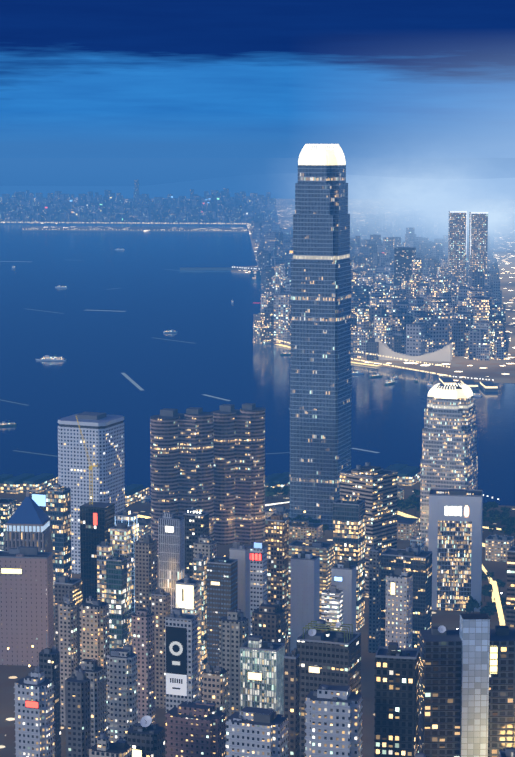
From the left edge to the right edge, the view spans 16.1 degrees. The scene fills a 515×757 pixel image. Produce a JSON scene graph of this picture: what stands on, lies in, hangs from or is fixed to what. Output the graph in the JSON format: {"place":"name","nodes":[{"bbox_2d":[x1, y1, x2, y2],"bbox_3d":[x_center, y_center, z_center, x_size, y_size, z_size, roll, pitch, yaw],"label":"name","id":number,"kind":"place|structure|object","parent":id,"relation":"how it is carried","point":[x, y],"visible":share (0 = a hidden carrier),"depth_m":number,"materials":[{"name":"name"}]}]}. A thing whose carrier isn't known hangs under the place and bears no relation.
{"place":"outdoors","nodes":[
{"label":"outdoors","id":0,"kind":"place"},
{"bbox_2d":[1,493,497,756],"bbox_3d":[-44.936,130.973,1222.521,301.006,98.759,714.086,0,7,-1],"label":"illuminated signs","id":1,"kind":"object","parent":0,"point":[39,499],"visible":0.88,"depth_m":1272.07,"materials":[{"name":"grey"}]},
{"bbox_2d":[0,158,514,505],"bbox_3d":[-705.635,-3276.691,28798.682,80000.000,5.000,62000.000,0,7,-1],"label":"harbour water","id":2,"kind":"structure","parent":0,"point":[222,355],"depth_m":3765.89,"materials":[{"name":"blue liquid"}]},
{"bbox_2d":[0,420,16,426],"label":"boat","id":3,"kind":"object","parent":2,"relation":"on","point":[4,423],"visible":1,"depth_m":2655.24,"materials":[{"name":"white"}]},
{"bbox_2d":[36,355,66,360],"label":"ferry","id":4,"kind":"object","parent":2,"relation":"on","point":[51,358],"visible":1,"depth_m":3463.72,"materials":[{"name":"white"}]},
{"bbox_2d":[163,329,176,332],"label":"boat","id":5,"kind":"object","parent":2,"relation":"on","point":[170,331],"visible":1,"depth_m":3978.82,"materials":[{"name":"white"}]},
{"bbox_2d":[0,261,379,456],"bbox_3d":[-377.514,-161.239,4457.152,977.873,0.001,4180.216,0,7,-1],"label":"boat wakes","id":6,"kind":"object","parent":2,"relation":"on","point":[132,381],"visible":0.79,"depth_m":3105.24,"materials":[{"name":"white liquid"}]},
{"bbox_2d":[265,473,284,487],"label":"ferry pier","id":7,"kind":"structure","parent":2,"relation":"on","point":[269,482],"depth_m":2150.61,"materials":[{"name":"teal"}]},
{"bbox_2d":[268,472,289,493],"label":"building","id":8,"kind":"structure","parent":2,"relation":"on","point":[282,481],"depth_m":2150.61,"materials":[{"name":"teal"}]},
{"bbox_2d":[280,349,290,354],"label":"harbour boat","id":9,"kind":"object","parent":2,"relation":"on","point":[286,353],"visible":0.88,"depth_m":3558.40,"materials":[{"name":"white"}]},
{"bbox_2d":[352,369,363,373],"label":"harbour boat","id":10,"kind":"object","parent":2,"relation":"on","point":[356,372],"visible":0.85,"depth_m":3258.88,"materials":[{"name":"white"}]},
{"bbox_2d":[369,371,382,377],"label":"harbour boat","id":11,"kind":"object","parent":2,"relation":"on","point":[375,375],"visible":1,"depth_m":3216.80,"materials":[{"name":"white"}]},
{"bbox_2d":[384,376,394,384],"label":"boat","id":12,"kind":"object","parent":2,"relation":"on","point":[390,380],"visible":1,"depth_m":3122.99,"materials":[{"name":"white"}]},
{"bbox_2d":[385,464,407,471],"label":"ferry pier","id":13,"kind":"structure","parent":2,"relation":"on","point":[397,467],"depth_m":2237.68,"materials":[{"name":"teal"}]},
{"bbox_2d":[397,466,420,485],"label":"building","id":14,"kind":"structure","parent":2,"relation":"on","point":[407,475],"depth_m":2193.34,"materials":[{"name":"teal"}]},
{"bbox_2d":[472,390,481,396],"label":"harbour boat","id":15,"kind":"object","parent":2,"relation":"on","point":[476,394],"visible":0.56,"depth_m":2970.18,"materials":[{"name":"white"}]},
{"bbox_2d":[0,482,514,756],"bbox_3d":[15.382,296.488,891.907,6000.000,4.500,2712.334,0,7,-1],"label":"ground","id":16,"kind":"structure","parent":0,"point":[10,675],"depth_m":1519.71,"materials":[{"name":"grey"}]},
{"bbox_2d":[0,474,13,482],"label":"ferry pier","id":17,"kind":"structure","parent":16,"relation":"on","point":[3,477],"depth_m":2170.41,"materials":[{"name":"teal"}]},
{"bbox_2d":[0,498,15,550],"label":"building","id":18,"kind":"structure","parent":16,"relation":"on","point":[7,508],"depth_m":1586.04,"materials":[{"name":"blue"}]},
{"bbox_2d":[0,473,34,493],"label":"building","id":19,"kind":"structure","parent":16,"relation":"on","point":[10,485],"depth_m":2139.63,"materials":[{"name":"teal"}]},
{"bbox_2d":[0,546,53,665],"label":"building","id":20,"kind":"structure","parent":16,"relation":"on","point":[26,612],"depth_m":1423.91,"materials":[{"name":"grey concrete"}]},
{"bbox_2d":[4,525,52,551],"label":"stone tower top","id":21,"kind":"structure","parent":16,"relation":"on","point":[42,541],"depth_m":1467.06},
{"bbox_2d":[5,490,50,531],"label":"pyramid roof","id":22,"kind":"structure","parent":21,"relation":"on","point":[29,515],"depth_m":1468.87,"materials":[{"name":"blue metal"}]},
{"bbox_2d":[14,663,54,756],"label":"building","id":23,"kind":"structure","parent":16,"relation":"on","point":[34,732],"depth_m":982.96,"materials":[{"name":"grey concrete"}]},
{"bbox_2d":[17,473,57,492],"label":"building","id":24,"kind":"structure","parent":16,"relation":"on","point":[40,483],"depth_m":2149.02,"materials":[{"name":"teal"}]},
{"bbox_2d":[39,633,60,756],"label":"building","id":25,"kind":"structure","parent":16,"relation":"on","point":[49,662],"depth_m":1081.79,"materials":[{"name":"blue glass"}]},
{"bbox_2d":[46,479,71,617],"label":"building","id":26,"kind":"structure","parent":16,"relation":"on","point":[58,504],"depth_m":1563.87,"materials":[{"name":"blue glass"}]},
{"bbox_2d":[58,594,77,725],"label":"building","id":27,"kind":"structure","parent":16,"relation":"on","point":[67,611],"depth_m":1273.74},
{"bbox_2d":[54,574,81,666],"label":"building","id":28,"kind":"structure","parent":16,"relation":"on","point":[69,587],"depth_m":1354.93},
{"bbox_2d":[65,668,90,756],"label":"building","id":29,"kind":"structure","parent":16,"relation":"on","point":[78,715],"depth_m":1023.37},
{"bbox_2d":[74,658,104,746],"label":"building","id":30,"kind":"structure","parent":16,"relation":"on","point":[94,672],"depth_m":1063.67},
{"bbox_2d":[58,412,124,573],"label":"skyscraper","id":31,"kind":"structure","parent":16,"relation":"on","point":[102,434],"depth_m":1723.87,"materials":[{"name":"grey"}]},
{"bbox_2d":[79,596,109,733],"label":"building","id":32,"kind":"structure","parent":16,"relation":"on","point":[94,628],"depth_m":1254.60,"materials":[{"name":"beige"}]},
{"bbox_2d":[79,502,114,602],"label":"skyscraper","id":33,"kind":"structure","parent":16,"relation":"on","point":[92,536],"depth_m":1512.49,"materials":[{"name":"grey"}]},
{"bbox_2d":[76,416,100,504],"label":"tower crane","id":34,"kind":"object","parent":33,"relation":"on","point":[91,467],"visible":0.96,"depth_m":1510.95,"materials":[{"name":"orange"}]},
{"bbox_2d":[96,541,112,601],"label":"building","id":35,"kind":"structure","parent":16,"relation":"on","point":[104,550],"depth_m":1446.03,"materials":[{"name":"grey"}]},
{"bbox_2d":[89,733,131,756],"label":"building","id":36,"kind":"structure","parent":16,"relation":"on","point":[104,746],"depth_m":884.71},
{"bbox_2d":[106,551,127,652],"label":"building","id":37,"kind":"structure","parent":16,"relation":"on","point":[116,583],"depth_m":1352.62,"materials":[{"name":"blue glass"}]},
{"bbox_2d":[110,512,131,644],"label":"high-rise building","id":38,"kind":"structure","parent":16,"relation":"on","point":[120,537],"depth_m":1450.68,"materials":[{"name":"white"}]},
{"bbox_2d":[106,643,137,742],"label":"building","id":39,"kind":"structure","parent":16,"relation":"on","point":[122,682],"depth_m":1105.34,"materials":[{"name":"beige"}]},
{"bbox_2d":[115,509,138,613],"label":"high-rise building","id":40,"kind":"structure","parent":16,"relation":"on","point":[128,518],"depth_m":1489.79,"materials":[{"name":"blue"}]},
{"bbox_2d":[125,484,148,504],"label":"building","id":41,"kind":"structure","parent":16,"relation":"on","point":[133,490],"depth_m":2093.96,"materials":[{"name":"teal"}]},
{"bbox_2d":[131,607,154,725],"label":"building","id":42,"kind":"structure","parent":16,"relation":"on","point":[143,631],"depth_m":1225.38,"materials":[{"name":"grey concrete"}]},
{"bbox_2d":[125,702,164,756],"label":"building","id":43,"kind":"structure","parent":16,"relation":"on","point":[150,740],"depth_m":903.21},
{"bbox_2d":[139,518,150,536],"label":"building","id":44,"kind":"structure","parent":16,"relation":"on","point":[144,527],"depth_m":1831.28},
{"bbox_2d":[134,534,156,612],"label":"building","id":45,"kind":"structure","parent":16,"relation":"on","point":[145,567],"depth_m":1483.83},
{"bbox_2d":[151,587,169,707],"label":"building","id":46,"kind":"structure","parent":16,"relation":"on","point":[160,603],"depth_m":1315.55,"materials":[{"name":"grey concrete"}]},
{"bbox_2d":[158,511,184,612],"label":"building","id":47,"kind":"structure","parent":16,"relation":"on","point":[171,559],"depth_m":1421.31,"materials":[{"name":"grey"}]},
{"bbox_2d":[165,608,197,712],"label":"high-rise building","id":48,"kind":"structure","parent":16,"relation":"on","point":[175,617],"depth_m":1175.63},
{"bbox_2d":[166,626,186,695],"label":"billboard","id":49,"kind":"object","parent":48,"relation":"attached to","point":[176,660],"visible":1,"depth_m":1175.19,"materials":[{"name":"black"}]},
{"bbox_2d":[150,407,213,555],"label":"skyscraper","id":50,"kind":"structure","parent":16,"relation":"on","point":[182,460],"depth_m":1805.27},
{"bbox_2d":[175,574,200,701],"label":"skyscraper","id":51,"kind":"structure","parent":16,"relation":"on","point":[189,581],"depth_m":1276.11,"materials":[{"name":"grey concrete"}]},
{"bbox_2d":[176,584,192,608],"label":"billboard","id":52,"kind":"object","parent":51,"relation":"attached to","point":[184,592],"visible":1,"depth_m":1270.93},
{"bbox_2d":[165,700,226,756],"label":"high-rise building","id":53,"kind":"structure","parent":16,"relation":"on","point":[197,729],"depth_m":926.44,"materials":[{"name":"red"}]},
{"bbox_2d":[183,507,208,578],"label":"skyscraper","id":54,"kind":"structure","parent":16,"relation":"on","point":[196,525],"depth_m":1451.13,"materials":[{"name":"grey"}]},
{"bbox_2d":[193,552,207,687],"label":"building","id":55,"kind":"structure","parent":16,"relation":"on","point":[200,566],"depth_m":1363.96,"materials":[{"name":"grey"}]},
{"bbox_2d":[193,534,216,579],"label":"building","id":56,"kind":"structure","parent":16,"relation":"on","point":[205,544],"depth_m":1401.79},
{"bbox_2d":[201,662,228,753],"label":"building","id":57,"kind":"structure","parent":16,"relation":"on","point":[215,685],"depth_m":1064.44,"materials":[{"name":"beige concrete"}]},
{"bbox_2d":[207,556,237,668],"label":"skyscraper","id":58,"kind":"structure","parent":16,"relation":"on","point":[222,599],"depth_m":1356.42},
{"bbox_2d":[219,609,248,716],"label":"building","id":59,"kind":"structure","parent":16,"relation":"on","point":[233,631],"depth_m":1144.89,"materials":[{"name":"beige"}]},
{"bbox_2d":[211,403,264,544],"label":"high-rise tower","id":60,"kind":"structure","parent":16,"relation":"on","point":[239,475],"depth_m":1857.34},
{"bbox_2d":[230,541,249,635],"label":"building","id":61,"kind":"structure","parent":16,"relation":"on","point":[240,552],"depth_m":1382.86,"materials":[{"name":"grey concrete"}]},
{"bbox_2d":[225,706,288,756],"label":"building","id":62,"kind":"structure","parent":16,"relation":"on","point":[255,732],"depth_m":886.18,"materials":[{"name":"grey concrete"}]},
{"bbox_2d":[248,543,266,634],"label":"building","id":63,"kind":"structure","parent":16,"relation":"on","point":[258,583],"depth_m":1409.51,"materials":[{"name":"grey concrete"}]},
{"bbox_2d":[250,542,261,561],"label":"red neon sign","id":64,"kind":"object","parent":63,"relation":"attached to","point":[255,556],"visible":0.77,"depth_m":1406.27,"materials":[{"name":"red plastic"}]},
{"bbox_2d":[16,344,504,624],"bbox_3d":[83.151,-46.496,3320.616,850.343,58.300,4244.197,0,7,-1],"label":"roads","id":65,"kind":"structure","parent":16,"relation":"on","point":[495,594],"depth_m":1661.65,"materials":[{"name":"asphalt"}]},
{"bbox_2d":[240,635,284,716],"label":"building","id":66,"kind":"structure","parent":16,"relation":"on","point":[259,654],"depth_m":1076.60,"materials":[{"name":"white"}]},
{"bbox_2d":[252,600,285,654],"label":"building","id":67,"kind":"structure","parent":16,"relation":"on","point":[268,622],"depth_m":1205.85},
{"bbox_2d":[265,512,288,653],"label":"building","id":68,"kind":"structure","parent":16,"relation":"on","point":[277,534],"depth_m":1444.26,"materials":[{"name":"brown"}]},
{"bbox_2d":[265,505,289,517],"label":"building","id":69,"kind":"structure","parent":16,"relation":"on","point":[275,509],"depth_m":1997.43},
{"bbox_2d":[284,648,299,756],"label":"building","id":70,"kind":"structure","parent":16,"relation":"on","point":[291,685],"depth_m":920.54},
{"bbox_2d":[290,545,319,651],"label":"building","id":71,"kind":"structure","parent":16,"relation":"on","point":[305,589],"depth_m":1428.69,"materials":[{"name":"grey concrete"}]},
{"bbox_2d":[289,519,322,540],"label":"building","id":72,"kind":"structure","parent":16,"relation":"on","point":[300,529],"depth_m":1885.84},
{"bbox_2d":[288,536,333,636],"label":"skyscraper","id":73,"kind":"structure","parent":16,"relation":"on","point":[324,551],"depth_m":1500.55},
{"bbox_2d":[289,144,351,529],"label":"skyscraper","id":74,"kind":"structure","parent":16,"relation":"on","point":[320,407],"depth_m":1914.76,"materials":[{"name":"blue glass"}]},
{"bbox_2d":[297,615,360,756],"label":"building","id":75,"kind":"structure","parent":16,"relation":"on","point":[334,657],"depth_m":1007.61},
{"bbox_2d":[140,622,508,728],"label":"roof dishes and lamps","id":76,"kind":"object","parent":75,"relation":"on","point":[145,721],"visible":0.98,"depth_m":879.21,"materials":[{"name":"white metal"}]},
{"bbox_2d":[303,621,352,642],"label":"steel roof frames","id":77,"kind":"structure","parent":75,"relation":"on","point":[308,625],"depth_m":1010.12,"materials":[{"name":"grey metal"}]},
{"bbox_2d":[321,585,342,630],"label":"building","id":78,"kind":"structure","parent":16,"relation":"on","point":[332,603],"depth_m":1326.49,"materials":[{"name":"grey"}]},
{"bbox_2d":[304,684,362,756],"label":"building","id":79,"kind":"structure","parent":16,"relation":"on","point":[334,720],"depth_m":842.75,"materials":[{"name":"grey concrete"}]},
{"bbox_2d":[331,559,356,631],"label":"building","id":80,"kind":"structure","parent":16,"relation":"on","point":[346,570],"depth_m":1407.59,"materials":[{"name":"grey concrete"}]},
{"bbox_2d":[333,496,364,629],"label":"glass tower","id":81,"kind":"structure","parent":16,"relation":"on","point":[349,528],"depth_m":1527.17,"materials":[{"name":"blue glass"}]},
{"bbox_2d":[339,462,397,594],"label":"office building","id":82,"kind":"structure","parent":16,"relation":"on","point":[375,488],"depth_m":1654.00,"materials":[{"name":"beige"}]},
{"bbox_2d":[368,538,380,652],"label":"building","id":83,"kind":"structure","parent":16,"relation":"on","point":[374,596],"depth_m":1459.36,"materials":[{"name":"blue glass"}]},
{"bbox_2d":[265,486,514,619],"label":"waterfront trees","id":84,"kind":"object","parent":16,"relation":"on","point":[508,522],"visible":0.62,"depth_m":1930.74,"materials":[{"name":"green plant"}]},
{"bbox_2d":[374,642,419,756],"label":"high-rise building","id":85,"kind":"structure","parent":16,"relation":"on","point":[396,696],"depth_m":850.76,"materials":[{"name":"blue"}]},
{"bbox_2d":[385,557,412,647],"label":"building","id":86,"kind":"structure","parent":16,"relation":"on","point":[398,615],"depth_m":1318.98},
{"bbox_2d":[397,486,403,499],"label":"building","id":87,"kind":"structure","parent":16,"relation":"on","point":[400,494],"depth_m":2083.75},
{"bbox_2d":[380,541,431,647],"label":"building","id":88,"kind":"structure","parent":16,"relation":"on","point":[418,563],"depth_m":1432.97,"materials":[{"name":"blue glass"}]},
{"bbox_2d":[397,514,418,539],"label":"building","id":89,"kind":"structure","parent":16,"relation":"on","point":[407,528],"depth_m":1884.91,"materials":[{"name":"grey concrete"}]},
{"bbox_2d":[410,533,424,550],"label":"building","id":90,"kind":"structure","parent":16,"relation":"on","point":[419,540],"depth_m":1731.55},
{"bbox_2d":[415,745,425,756],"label":"building","id":91,"kind":"structure","parent":16,"relation":"on","point":[419,755],"depth_m":719.92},
{"bbox_2d":[420,383,477,547],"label":"skyscraper","id":92,"kind":"structure","parent":16,"relation":"on","point":[449,459],"depth_m":1830.32,"materials":[{"name":"white"}]},
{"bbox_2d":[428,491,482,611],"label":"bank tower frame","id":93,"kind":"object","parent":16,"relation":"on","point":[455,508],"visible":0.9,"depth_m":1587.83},
{"bbox_2d":[418,629,514,756],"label":"dark tower","id":94,"kind":"structure","parent":16,"relation":"on","point":[440,685],"depth_m":869.91,"materials":[{"name":"grey"}]},
{"bbox_2d":[460,613,489,756],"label":"tower shaft","id":95,"kind":"object","parent":16,"relation":"on","point":[475,633],"visible":1,"depth_m":866.97,"materials":[{"name":"glass"}]},
{"bbox_2d":[485,534,513,561],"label":"building","id":96,"kind":"structure","parent":16,"relation":"on","point":[497,547],"depth_m":1788.25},
{"bbox_2d":[499,748,514,756],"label":"building","id":97,"kind":"structure","parent":16,"relation":"on","point":[508,752],"depth_m":724.54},
{"bbox_2d":[506,546,514,628],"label":"building","id":98,"kind":"structure","parent":16,"relation":"on","point":[510,613],"depth_m":1382.61,"materials":[{"name":"glass"}]},
{"bbox_2d":[0,198,514,382],"bbox_3d":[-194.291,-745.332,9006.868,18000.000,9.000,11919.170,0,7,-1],"label":"shoreline land","id":99,"kind":"structure","parent":0,"point":[497,371],"depth_m":5164.29,"materials":[{"name":"grey"}]},
{"bbox_2d":[1,222,498,499],"bbox_3d":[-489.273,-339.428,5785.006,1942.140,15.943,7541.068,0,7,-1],"label":"shore lights","id":100,"kind":"object","parent":99,"relation":"on","point":[488,386],"visible":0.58,"depth_m":3288.45,"materials":[{"name":"yellow"}]},
{"bbox_2d":[0,180,509,360],"bbox_3d":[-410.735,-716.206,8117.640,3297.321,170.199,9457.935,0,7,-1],"label":"distant city buildings","id":101,"kind":"structure","parent":99,"relation":"on","point":[407,317],"depth_m":4709.92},
{"bbox_2d":[45,196,292,252],"bbox_3d":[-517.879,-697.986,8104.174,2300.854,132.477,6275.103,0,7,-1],"label":"city lights","id":102,"kind":"object","parent":101,"relation":"attached to","point":[171,197],"visible":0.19,"depth_m":9902.05},
{"bbox_2d":[251,269,261,278],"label":"building","id":103,"kind":"structure","parent":99,"relation":"on","point":[255,273],"depth_m":5601.94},
{"bbox_2d":[394,247,415,284],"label":"building","id":104,"kind":"structure","parent":99,"relation":"on","point":[403,256],"depth_m":4609.06,"materials":[{"name":"blue glass"}]},
{"bbox_2d":[375,338,452,361],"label":"cultural centre building","id":105,"kind":"structure","parent":99,"relation":"on","point":[444,353],"depth_m":3455.24,"materials":[{"name":"beige"}]},
{"bbox_2d":[448,211,465,285],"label":"building","id":106,"kind":"structure","parent":99,"relation":"on","point":[457,247],"depth_m":4700.70,"materials":[{"name":"glass"}]},
{"bbox_2d":[450,211,466,249],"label":"light strip","id":107,"kind":"object","parent":106,"relation":"attached to","point":[466,222],"visible":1,"depth_m":4688.72,"materials":[{"name":"white"}]},
{"bbox_2d":[468,212,487,282],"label":"building","id":108,"kind":"structure","parent":99,"relation":"on","point":[479,242],"depth_m":4700.12,"materials":[{"name":"glass"}]},
{"bbox_2d":[470,212,487,254],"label":"light strip","id":109,"kind":"object","parent":108,"relation":"attached to","point":[470,225],"visible":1,"depth_m":4689.74,"materials":[{"name":"white"}]},
{"bbox_2d":[0,173,514,198],"bbox_3d":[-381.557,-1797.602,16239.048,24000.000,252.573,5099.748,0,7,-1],"label":"kowloon hills","id":110,"kind":"structure","parent":0,"point":[280,186],"depth_m":15340.23,"materials":[{"name":"blue"}]},
{"bbox_2d":[0,0,514,157],"label":"sky","id":111,"kind":"structure","parent":0,"point":[79,78],"materials":[{"name":"blue"}]},
{"bbox_2d":[346,158,514,251],"bbox_3d":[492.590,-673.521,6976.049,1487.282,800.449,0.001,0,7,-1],"label":"cloud","id":112,"kind":"structure","parent":0,"point":[396,199],"depth_m":6974.27,"materials":[{"name":"blue"}]},
{"bbox_2d":[429,488,482,610],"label":"bank tower","id":113,"kind":"structure","parent":0,"point":[454,569],"depth_m":1592.68,"materials":[{"name":"blue glass"}]},
{"bbox_2d":[425,192,514,241],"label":"cloud","id":114,"kind":"structure","parent":0,"point":[499,208],"depth_m":4939.23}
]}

